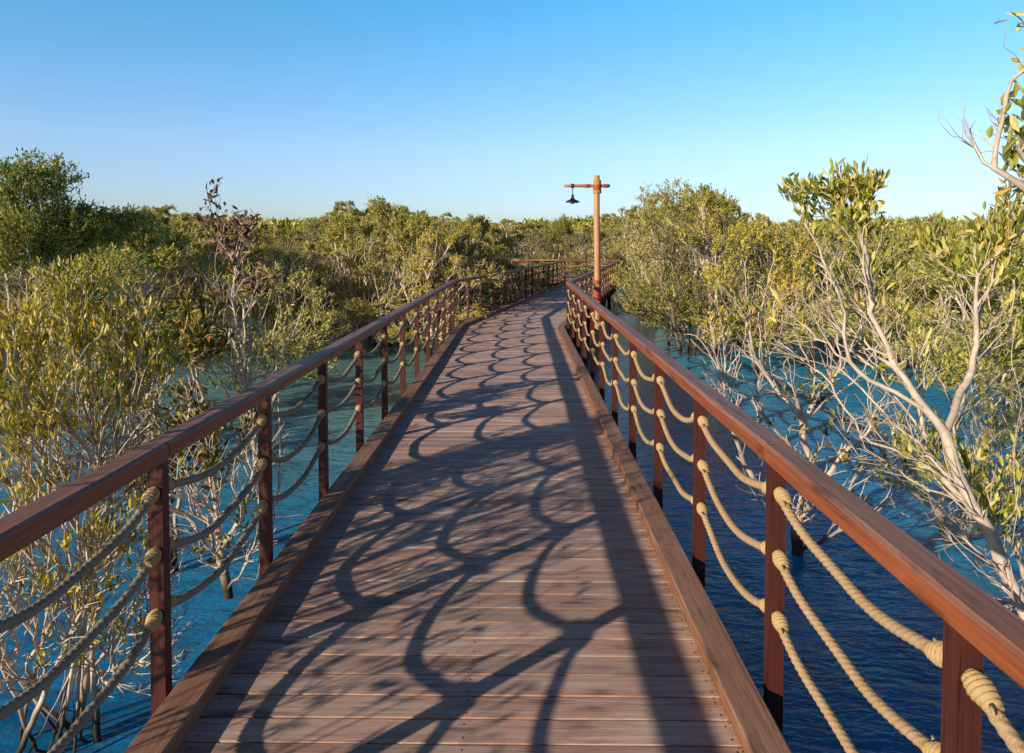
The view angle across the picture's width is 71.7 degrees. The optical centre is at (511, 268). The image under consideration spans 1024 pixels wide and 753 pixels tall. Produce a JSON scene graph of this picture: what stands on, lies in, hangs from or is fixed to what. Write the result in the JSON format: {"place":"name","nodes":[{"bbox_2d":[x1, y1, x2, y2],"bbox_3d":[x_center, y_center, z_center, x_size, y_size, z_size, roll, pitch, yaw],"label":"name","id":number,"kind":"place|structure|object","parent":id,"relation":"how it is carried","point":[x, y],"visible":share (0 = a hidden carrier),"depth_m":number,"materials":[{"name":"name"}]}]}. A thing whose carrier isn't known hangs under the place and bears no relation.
{"place":"outdoors","nodes":[
{"label":"outdoors","id":0,"kind":"place"},
{"bbox_2d":[322,252,647,282],"bbox_3d":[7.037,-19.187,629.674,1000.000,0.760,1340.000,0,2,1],"label":"ground","id":1,"kind":"structure","parent":0,"point":[567,273],"depth_m":60.55,"materials":[{"name":"brown soil"}]},
{"bbox_2d":[0,261,24,332],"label":"mangrove tree","id":2,"kind":"object","parent":1,"relation":"on","point":[4,297],"visible":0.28,"depth_m":16.74,"materials":[{"name":"green plant"}]},
{"bbox_2d":[0,278,61,437],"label":"mangrove tree","id":3,"kind":"object","parent":1,"relation":"on","point":[9,381],"visible":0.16,"depth_m":7.65,"materials":[{"name":"green plant"}]},
{"bbox_2d":[0,218,80,347],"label":"mangrove tree","id":4,"kind":"object","parent":1,"relation":"on","point":[20,291],"visible":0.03,"depth_m":18.32,"materials":[{"name":"green plant"}]},
{"bbox_2d":[0,248,84,357],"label":"mangrove tree","id":5,"kind":"object","parent":1,"relation":"on","point":[20,285],"visible":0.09,"depth_m":16.20,"materials":[{"name":"green plant"}]},
{"bbox_2d":[0,147,145,381],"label":"mangrove tree","id":6,"kind":"object","parent":1,"relation":"on","point":[45,233],"visible":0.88,"depth_m":13.83,"materials":[{"name":"green plant"}]},
{"bbox_2d":[5,242,175,427],"bbox_3d":[-6.318,1.203,10.511,2.791,3.212,1.819,0,2,1],"label":"mangrove tree","id":7,"kind":"object","parent":1,"relation":"on","point":[117,256],"visible":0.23,"depth_m":10.17,"materials":[{"name":"green plant"}]},
{"bbox_2d":[49,220,181,343],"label":"mangrove tree","id":8,"kind":"object","parent":1,"relation":"on","point":[158,287],"visible":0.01,"depth_m":19.41,"materials":[{"name":"green plant"}]},
{"bbox_2d":[61,202,188,331],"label":"mangrove tree","id":9,"kind":"object","parent":1,"relation":"on","point":[162,251],"visible":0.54,"depth_m":15.09,"materials":[{"name":"green plant"}]},
{"bbox_2d":[60,227,201,335],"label":"mangrove tree","id":10,"kind":"object","parent":1,"relation":"on","point":[170,326],"visible":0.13,"depth_m":17.75,"materials":[{"name":"green plant"}]},
{"bbox_2d":[97,211,186,316],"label":"mangrove tree","id":11,"kind":"object","parent":1,"relation":"on","point":[165,220],"visible":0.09,"depth_m":26.11,"materials":[{"name":"green plant"}]},
{"bbox_2d":[96,277,235,574],"bbox_3d":[-2.843,1.521,5.888,1.047,2.884,1.864,-1,2,-20],"label":"mangrove tree","id":12,"kind":"object","parent":1,"relation":"on","point":[199,338],"visible":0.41,"depth_m":5.75,"materials":[{"name":"green plant"}]},
{"bbox_2d":[138,213,208,303],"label":"mangrove tree","id":13,"kind":"object","parent":1,"relation":"on","point":[183,218],"visible":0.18,"depth_m":27.79,"materials":[{"name":"green plant"}]},
{"bbox_2d":[119,224,230,335],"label":"mangrove tree","id":14,"kind":"object","parent":1,"relation":"on","point":[189,237],"visible":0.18,"depth_m":21.20,"materials":[{"name":"green plant"}]},
{"bbox_2d":[152,205,205,248],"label":"mangrove tree","id":15,"kind":"object","parent":1,"relation":"on","point":[163,210],"visible":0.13,"depth_m":47.99,"materials":[{"name":"green plant"}]},
{"bbox_2d":[150,220,243,318],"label":"mangrove tree","id":16,"kind":"object","parent":1,"relation":"on","point":[196,233],"visible":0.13,"depth_m":23.73,"materials":[{"name":"green plant"}]},
{"bbox_2d":[169,236,274,343],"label":"mangrove tree","id":17,"kind":"object","parent":1,"relation":"on","point":[218,262],"visible":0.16,"depth_m":19.05,"materials":[{"name":"green plant"}]},
{"bbox_2d":[169,228,287,354],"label":"mangrove tree","id":18,"kind":"object","parent":1,"relation":"on","point":[207,245],"visible":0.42,"depth_m":17.44,"materials":[{"name":"green plant"}]},
{"bbox_2d":[203,218,276,313],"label":"mangrove tree","id":19,"kind":"object","parent":1,"relation":"on","point":[254,234],"visible":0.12,"depth_m":26.31,"materials":[{"name":"green plant"}]},
{"bbox_2d":[218,235,284,328],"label":"mangrove tree","id":20,"kind":"object","parent":1,"relation":"on","point":[262,244],"visible":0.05,"depth_m":22.73,"materials":[{"name":"green plant"}]},
{"bbox_2d":[189,260,349,416],"bbox_3d":[-3.692,1.317,11.089,2.233,2.923,2.185,0,2,1],"label":"mangrove tree","id":21,"kind":"object","parent":1,"relation":"on","point":[267,346],"visible":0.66,"depth_m":10.96,"materials":[{"name":"green plant"}]},
{"bbox_2d":[255,223,294,276],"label":"mangrove tree","id":22,"kind":"object","parent":1,"relation":"on","point":[276,231],"visible":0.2,"depth_m":44.97,"materials":[{"name":"green plant"}]},
{"bbox_2d":[224,240,349,356],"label":"mangrove tree","id":23,"kind":"object","parent":1,"relation":"on","point":[270,253],"visible":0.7,"depth_m":17.02,"materials":[{"name":"green plant"}]},
{"bbox_2d":[260,229,320,334],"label":"mangrove tree","id":24,"kind":"object","parent":1,"relation":"on","point":[311,239],"visible":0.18,"depth_m":20.02,"materials":[{"name":"green plant"}]},
{"bbox_2d":[267,229,343,323],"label":"mangrove tree","id":25,"kind":"object","parent":1,"relation":"on","point":[294,233],"visible":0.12,"depth_m":24.25,"materials":[{"name":"green plant"}]},
{"bbox_2d":[257,236,357,345],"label":"mangrove tree","id":26,"kind":"object","parent":1,"relation":"on","point":[320,248],"visible":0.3,"depth_m":19.05,"materials":[{"name":"green plant"}]},
{"bbox_2d":[266,226,356,301],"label":"mangrove tree","id":27,"kind":"object","parent":1,"relation":"on","point":[289,235],"visible":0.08,"depth_m":26.29,"materials":[{"name":"green plant"}]},
{"bbox_2d":[269,241,373,332],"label":"mangrove tree","id":28,"kind":"object","parent":1,"relation":"on","point":[335,264],"visible":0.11,"depth_m":21.94,"materials":[{"name":"green plant"}]},
{"bbox_2d":[299,215,356,281],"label":"mangrove tree","id":29,"kind":"object","parent":1,"relation":"on","point":[314,225],"visible":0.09,"depth_m":29.95,"materials":[{"name":"green plant"}]},
{"bbox_2d":[302,212,361,267],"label":"mangrove tree","id":30,"kind":"object","parent":1,"relation":"on","point":[355,218],"visible":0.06,"depth_m":35.10,"materials":[{"name":"green plant"}]},
{"bbox_2d":[318,211,356,338],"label":"mangrove tree","id":31,"kind":"object","parent":1,"relation":"on","point":[332,236],"visible":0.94,"depth_m":19.00,"materials":[{"name":"green plant"}]},
{"bbox_2d":[313,200,370,269],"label":"mangrove tree","id":32,"kind":"object","parent":1,"relation":"on","point":[353,211],"visible":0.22,"depth_m":48.74,"materials":[{"name":"green plant"}]},
{"bbox_2d":[321,219,409,326],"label":"mangrove tree","id":33,"kind":"object","parent":1,"relation":"on","point":[357,227],"visible":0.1,"depth_m":22.89,"materials":[{"name":"green plant"}]},
{"bbox_2d":[302,212,437,338],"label":"mangrove tree","id":34,"kind":"object","parent":1,"relation":"on","point":[357,235],"visible":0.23,"depth_m":19.89,"materials":[{"name":"green plant"}]},
{"bbox_2d":[318,220,438,349],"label":"mangrove tree","id":35,"kind":"object","parent":1,"relation":"on","point":[356,305],"visible":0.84,"depth_m":18.07,"materials":[{"name":"green plant"}]},
{"bbox_2d":[353,220,435,312],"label":"mangrove tree","id":36,"kind":"object","parent":1,"relation":"on","point":[360,281],"visible":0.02,"depth_m":25.79,"materials":[{"name":"green plant"}]},
{"bbox_2d":[358,195,434,345],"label":"mangrove tree","id":37,"kind":"object","parent":1,"relation":"on","point":[416,224],"visible":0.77,"depth_m":18.81,"materials":[{"name":"green plant"}]},
{"bbox_2d":[356,225,463,330],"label":"mangrove tree","id":38,"kind":"object","parent":1,"relation":"on","point":[417,237],"visible":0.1,"depth_m":22.07,"materials":[{"name":"green plant"}]},
{"bbox_2d":[372,225,507,356],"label":"mangrove tree","id":39,"kind":"object","parent":1,"relation":"on","point":[429,242],"visible":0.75,"depth_m":17.09,"materials":[{"name":"green plant"}]},
{"bbox_2d":[414,221,477,309],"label":"mangrove tree","id":40,"kind":"object","parent":1,"relation":"on","point":[446,225],"visible":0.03,"depth_m":27.38,"materials":[{"name":"green plant"}]},
{"bbox_2d":[407,218,487,289],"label":"mangrove tree","id":41,"kind":"object","parent":1,"relation":"on","point":[447,228],"visible":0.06,"depth_m":29.88,"materials":[{"name":"green plant"}]},
{"bbox_2d":[427,215,472,266],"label":"mangrove tree","id":42,"kind":"object","parent":1,"relation":"on","point":[440,219],"visible":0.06,"depth_m":37.12,"materials":[{"name":"green plant"}]},
{"bbox_2d":[405,222,496,331],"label":"mangrove tree","id":43,"kind":"object","parent":1,"relation":"on","point":[460,248],"visible":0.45,"depth_m":20.79,"materials":[{"name":"green plant"}]},
{"bbox_2d":[423,218,489,312],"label":"mangrove tree","id":44,"kind":"object","parent":1,"relation":"on","point":[454,223],"visible":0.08,"depth_m":25.07,"materials":[{"name":"green plant"}]},
{"bbox_2d":[124,278,791,752],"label":"boardwalk","id":45,"kind":"structure","parent":1,"relation":"on","point":[466,560],"depth_m":3.42,"materials":[{"name":"brown wood"}]},
{"bbox_2d":[0,260,565,752],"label":"railing","id":46,"kind":"object","parent":45,"relation":"attached to","point":[24,526],"visible":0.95,"depth_m":2.87,"materials":[{"name":"red wood"}]},
{"bbox_2d":[564,175,609,361],"bbox_3d":[1.737,0.263,16.474,1.056,4.827,0.334,0,2,1],"label":"lamp post","id":47,"kind":"object","parent":45,"relation":"on","point":[596,185],"visible":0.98,"depth_m":16.38,"materials":[{"name":"beige wood"}]},
{"bbox_2d":[512,259,1023,752],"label":"railing","id":48,"kind":"object","parent":45,"relation":"attached to","point":[978,623],"visible":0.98,"depth_m":2.39,"materials":[{"name":"red wood"}]},
{"bbox_2d":[443,212,491,318],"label":"mangrove tree","id":49,"kind":"object","parent":1,"relation":"on","point":[474,227],"visible":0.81,"depth_m":23.89,"materials":[{"name":"green plant"}]},
{"bbox_2d":[433,241,522,321],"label":"mangrove tree","id":50,"kind":"object","parent":1,"relation":"on","point":[497,251],"visible":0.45,"depth_m":22.93,"materials":[{"name":"green plant"}]},
{"bbox_2d":[461,232,536,309],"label":"mangrove tree","id":51,"kind":"object","parent":1,"relation":"on","point":[516,280],"visible":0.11,"depth_m":27.26,"materials":[{"name":"green plant"}]},
{"bbox_2d":[471,218,535,307],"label":"mangrove tree","id":52,"kind":"object","parent":1,"relation":"on","point":[503,222],"visible":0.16,"depth_m":29.68,"materials":[{"name":"green plant"}]},
{"bbox_2d":[459,226,553,309],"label":"mangrove tree","id":53,"kind":"object","parent":1,"relation":"on","point":[510,240],"visible":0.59,"depth_m":25.61,"materials":[{"name":"green plant"}]},
{"bbox_2d":[509,225,544,277],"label":"mangrove tree","id":54,"kind":"object","parent":1,"relation":"on","point":[523,231],"visible":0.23,"depth_m":45.27,"materials":[{"name":"green plant"}]},
{"bbox_2d":[510,228,558,292],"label":"mangrove tree","id":55,"kind":"object","parent":1,"relation":"on","point":[541,242],"visible":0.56,"depth_m":37.18,"materials":[{"name":"green plant"}]},
{"bbox_2d":[505,221,575,277],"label":"mangrove tree","id":56,"kind":"object","parent":1,"relation":"on","point":[529,226],"visible":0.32,"depth_m":50.22,"materials":[{"name":"green plant"}]},
{"bbox_2d":[540,213,580,277],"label":"mangrove tree","id":57,"kind":"object","parent":1,"relation":"on","point":[561,226],"visible":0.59,"depth_m":39.75,"materials":[{"name":"green plant"}]},
{"bbox_2d":[549,227,604,278],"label":"mangrove tree","id":58,"kind":"object","parent":1,"relation":"on","point":[571,242],"visible":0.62,"depth_m":37.46,"materials":[{"name":"green plant"}]},
{"bbox_2d":[553,225,626,277],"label":"mangrove tree","id":59,"kind":"object","parent":1,"relation":"on","point":[614,250],"visible":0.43,"depth_m":41.99,"materials":[{"name":"green plant"}]},
{"bbox_2d":[561,220,620,274],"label":"mangrove tree","id":60,"kind":"object","parent":1,"relation":"on","point":[603,226],"visible":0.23,"depth_m":56.54,"materials":[{"name":"green plant"}]},
{"bbox_2d":[588,213,626,258],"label":"mangrove tree","id":61,"kind":"object","parent":1,"relation":"on","point":[609,219],"visible":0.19,"depth_m":77.06,"materials":[{"name":"green plant"}]},
{"bbox_2d":[221,214,996,258],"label":"woodland","id":62,"kind":"object","parent":1,"relation":"on","point":[293,222],"visible":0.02,"depth_m":84.16,"materials":[{"name":"green plant"}]},
{"bbox_2d":[581,220,651,278],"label":"mangrove tree","id":63,"kind":"object","parent":1,"relation":"on","point":[610,232],"visible":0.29,"depth_m":50.41,"materials":[{"name":"green plant"}]},
{"bbox_2d":[592,206,652,277],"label":"mangrove tree","id":64,"kind":"object","parent":1,"relation":"on","point":[636,223],"visible":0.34,"depth_m":45.77,"materials":[{"name":"green plant"}]},
{"bbox_2d":[614,205,643,269],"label":"mangrove tree","id":65,"kind":"object","parent":1,"relation":"on","point":[634,208],"visible":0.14,"depth_m":66.29,"materials":[{"name":"green plant"}]},
{"bbox_2d":[621,208,676,267],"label":"mangrove tree","id":66,"kind":"object","parent":1,"relation":"on","point":[628,237],"visible":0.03,"depth_m":34.56,"materials":[{"name":"green plant"}]},
{"bbox_2d":[615,217,690,316],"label":"mangrove tree","id":67,"kind":"object","parent":1,"relation":"on","point":[639,235],"visible":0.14,"depth_m":26.37,"materials":[{"name":"green plant"}]},
{"bbox_2d":[609,214,705,327],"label":"mangrove tree","id":68,"kind":"object","parent":1,"relation":"on","point":[624,301],"visible":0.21,"depth_m":23.59,"materials":[{"name":"green plant"}]},
{"bbox_2d":[620,193,697,253],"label":"mangrove tree","id":69,"kind":"object","parent":1,"relation":"on","point":[638,213],"visible":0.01,"depth_m":51.39,"materials":[{"name":"green plant"}]},
{"bbox_2d":[607,177,733,345],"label":"mangrove tree","id":70,"kind":"object","parent":1,"relation":"on","point":[682,202],"visible":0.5,"depth_m":18.86,"materials":[{"name":"green plant"}]},
{"bbox_2d":[633,212,726,336],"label":"mangrove tree","id":71,"kind":"object","parent":1,"relation":"on","point":[672,226],"visible":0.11,"depth_m":20.86,"materials":[{"name":"green plant"}]},
{"bbox_2d":[621,229,766,351],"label":"mangrove tree","id":72,"kind":"object","parent":1,"relation":"on","point":[689,309],"visible":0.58,"depth_m":17.73,"materials":[{"name":"green plant"}]},
{"bbox_2d":[618,204,775,355],"bbox_3d":[4.676,0.522,17.419,3.626,4.277,3.482,-2,3,-44],"label":"mangrove tree","id":73,"kind":"object","parent":1,"relation":"on","point":[671,234],"visible":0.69,"depth_m":17.16,"materials":[{"name":"green plant"}]},
{"bbox_2d":[677,183,740,357],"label":"mangrove tree","id":74,"kind":"object","parent":1,"relation":"on","point":[709,199],"visible":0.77,"depth_m":16.89,"materials":[{"name":"green plant"}]},
{"bbox_2d":[679,205,784,330],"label":"mangrove tree","id":75,"kind":"object","parent":1,"relation":"on","point":[746,216],"visible":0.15,"depth_m":22.11,"materials":[{"name":"green plant"}]},
{"bbox_2d":[691,215,817,339],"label":"mangrove tree","id":76,"kind":"object","parent":1,"relation":"on","point":[767,221],"visible":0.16,"depth_m":19.93,"materials":[{"name":"green plant"}]},
{"bbox_2d":[700,233,808,350],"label":"mangrove tree","id":77,"kind":"object","parent":1,"relation":"on","point":[765,267],"visible":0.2,"depth_m":17.94,"materials":[{"name":"green plant"}]},
{"bbox_2d":[700,216,822,372],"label":"mangrove tree","id":78,"kind":"object","parent":1,"relation":"on","point":[748,239],"visible":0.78,"depth_m":14.90,"materials":[{"name":"green plant"}]},
{"bbox_2d":[723,222,806,315],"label":"mangrove tree","id":79,"kind":"object","parent":1,"relation":"on","point":[771,264],"visible":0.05,"depth_m":23.65,"materials":[{"name":"green plant"}]},
{"bbox_2d":[761,227,860,327],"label":"mangrove tree","id":80,"kind":"object","parent":1,"relation":"on","point":[819,239],"visible":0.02,"depth_m":22.14,"materials":[{"name":"green plant"}]},
{"bbox_2d":[729,221,892,366],"bbox_3d":[6.731,0.748,16.096,3.276,3.772,3.040,0,2,-2],"label":"mangrove tree","id":81,"kind":"object","parent":1,"relation":"on","point":[846,245],"visible":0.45,"depth_m":15.87,"materials":[{"name":"green plant"}]},
{"bbox_2d":[776,220,910,352],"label":"mangrove tree","id":82,"kind":"object","parent":1,"relation":"on","point":[872,242],"visible":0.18,"depth_m":17.53,"materials":[{"name":"green plant"}]},
{"bbox_2d":[804,224,894,296],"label":"mangrove tree","id":83,"kind":"object","parent":1,"relation":"on","point":[834,254],"visible":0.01,"depth_m":24.34,"materials":[{"name":"green plant"}]},
{"bbox_2d":[821,231,943,344],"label":"mangrove tree","id":84,"kind":"object","parent":1,"relation":"on","point":[887,246],"visible":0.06,"depth_m":19.02,"materials":[{"name":"green plant"}]},
{"bbox_2d":[799,250,967,378],"bbox_3d":[7.696,1.106,14.569,3.971,3.099,2.575,0,2,1],"label":"mangrove tree","id":85,"kind":"object","parent":1,"relation":"on","point":[909,293],"visible":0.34,"depth_m":14.35,"materials":[{"name":"green plant"}]},
{"bbox_2d":[820,231,972,368],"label":"mangrove tree","id":86,"kind":"object","parent":1,"relation":"on","point":[898,246],"visible":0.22,"depth_m":15.61,"materials":[{"name":"green plant"}]},
{"bbox_2d":[878,215,939,278],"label":"mangrove tree","id":87,"kind":"object","parent":1,"relation":"on","point":[906,226],"visible":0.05,"depth_m":28.53,"materials":[{"name":"green plant"}]},
{"bbox_2d":[895,211,963,248],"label":"mangrove tree","id":88,"kind":"object","parent":1,"relation":"on","point":[913,222],"visible":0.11,"depth_m":26.57,"materials":[{"name":"green plant"}]},
{"bbox_2d":[840,319,1023,545],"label":"mangrove shrub","id":89,"kind":"object","parent":1,"relation":"on","point":[941,498],"visible":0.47,"depth_m":6.26,"materials":[{"name":"green plant"}]},
{"bbox_2d":[879,226,1023,397],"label":"mangrove tree","id":90,"kind":"object","parent":1,"relation":"on","point":[935,314],"visible":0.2,"depth_m":12.88,"materials":[{"name":"green plant"}]},
{"bbox_2d":[903,227,1014,333],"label":"mangrove tree","id":91,"kind":"object","parent":1,"relation":"on","point":[956,240],"visible":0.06,"depth_m":18.52,"materials":[{"name":"green plant"}]},
{"bbox_2d":[904,235,1023,383],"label":"mangrove tree","id":92,"kind":"object","parent":1,"relation":"on","point":[961,317],"visible":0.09,"depth_m":14.25,"materials":[{"name":"green plant"}]},
{"bbox_2d":[906,268,1023,356],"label":"mangrove tree","id":93,"kind":"object","parent":1,"relation":"on","point":[931,298],"visible":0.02,"depth_m":16.89,"materials":[{"name":"green plant"}]},
{"bbox_2d":[915,232,1023,430],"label":"mangrove tree","id":94,"kind":"object","parent":1,"relation":"on","point":[956,286],"visible":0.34,"depth_m":10.32,"materials":[{"name":"green plant"}]},
{"bbox_2d":[0,287,1023,752],"bbox_3d":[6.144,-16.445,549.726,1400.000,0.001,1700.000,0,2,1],"label":"water","id":95,"kind":"structure","parent":0,"point":[900,677],"depth_m":6.62,"materials":[{"name":"blue liquid"}]},
{"bbox_2d":[0,256,200,752],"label":"mangrove shrub","id":96,"kind":"object","parent":95,"relation":"on","point":[45,412],"visible":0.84,"depth_m":3.75,"materials":[{"name":"green plant"}]},
{"bbox_2d":[132,374,288,599],"bbox_3d":[-2.334,1.639,5.342,1.224,1.757,0.786,0,2,1],"label":"mangrove shrub","id":97,"kind":"object","parent":95,"relation":"on","point":[218,551],"visible":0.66,"depth_m":5.32,"materials":[{"name":"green plant"}]},
{"bbox_2d":[191,177,310,530],"bbox_3d":[-2.415,0.906,6.398,1.145,3.452,0.795,0,2,1],"label":"dead mangrove","id":98,"kind":"object","parent":95,"relation":"on","point":[236,267],"visible":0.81,"depth_m":6.32,"materials":[{"name":"brown plant"}]},
{"bbox_2d":[685,287,909,555],"bbox_3d":[2.453,1.471,6.284,2.002,2.592,1.312,0,2,1],"label":"mangrove tree","id":99,"kind":"object","parent":95,"relation":"on","point":[803,508],"visible":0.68,"depth_m":6.21,"materials":[{"name":"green plant"}]},
{"bbox_2d":[753,156,1023,619],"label":"mangrove tree","id":100,"kind":"object","parent":95,"relation":"on","point":[1003,232],"visible":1,"depth_m":3.81,"materials":[{"name":"green plant"}]},
{"bbox_2d":[916,368,1023,592],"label":"mangrove shrub","id":101,"kind":"object","parent":95,"relation":"on","point":[1007,536],"visible":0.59,"depth_m":4.78,"materials":[{"name":"green plant"}]},
{"bbox_2d":[939,12,1023,194],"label":"mangrove tree","id":102,"kind":"object","parent":95,"relation":"on","point":[1010,156],"visible":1,"depth_m":2.49,"materials":[{"name":"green plant"}]},
{"bbox_2d":[0,0,1023,225],"label":"sky","id":103,"kind":"structure","parent":0,"point":[460,108],"materials":[{"name":"blue"}]},
{"bbox_2d":[559,334,742,752],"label":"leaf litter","id":104,"kind":"object","parent":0,"point":[701,660],"visible":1,"depth_m":3.27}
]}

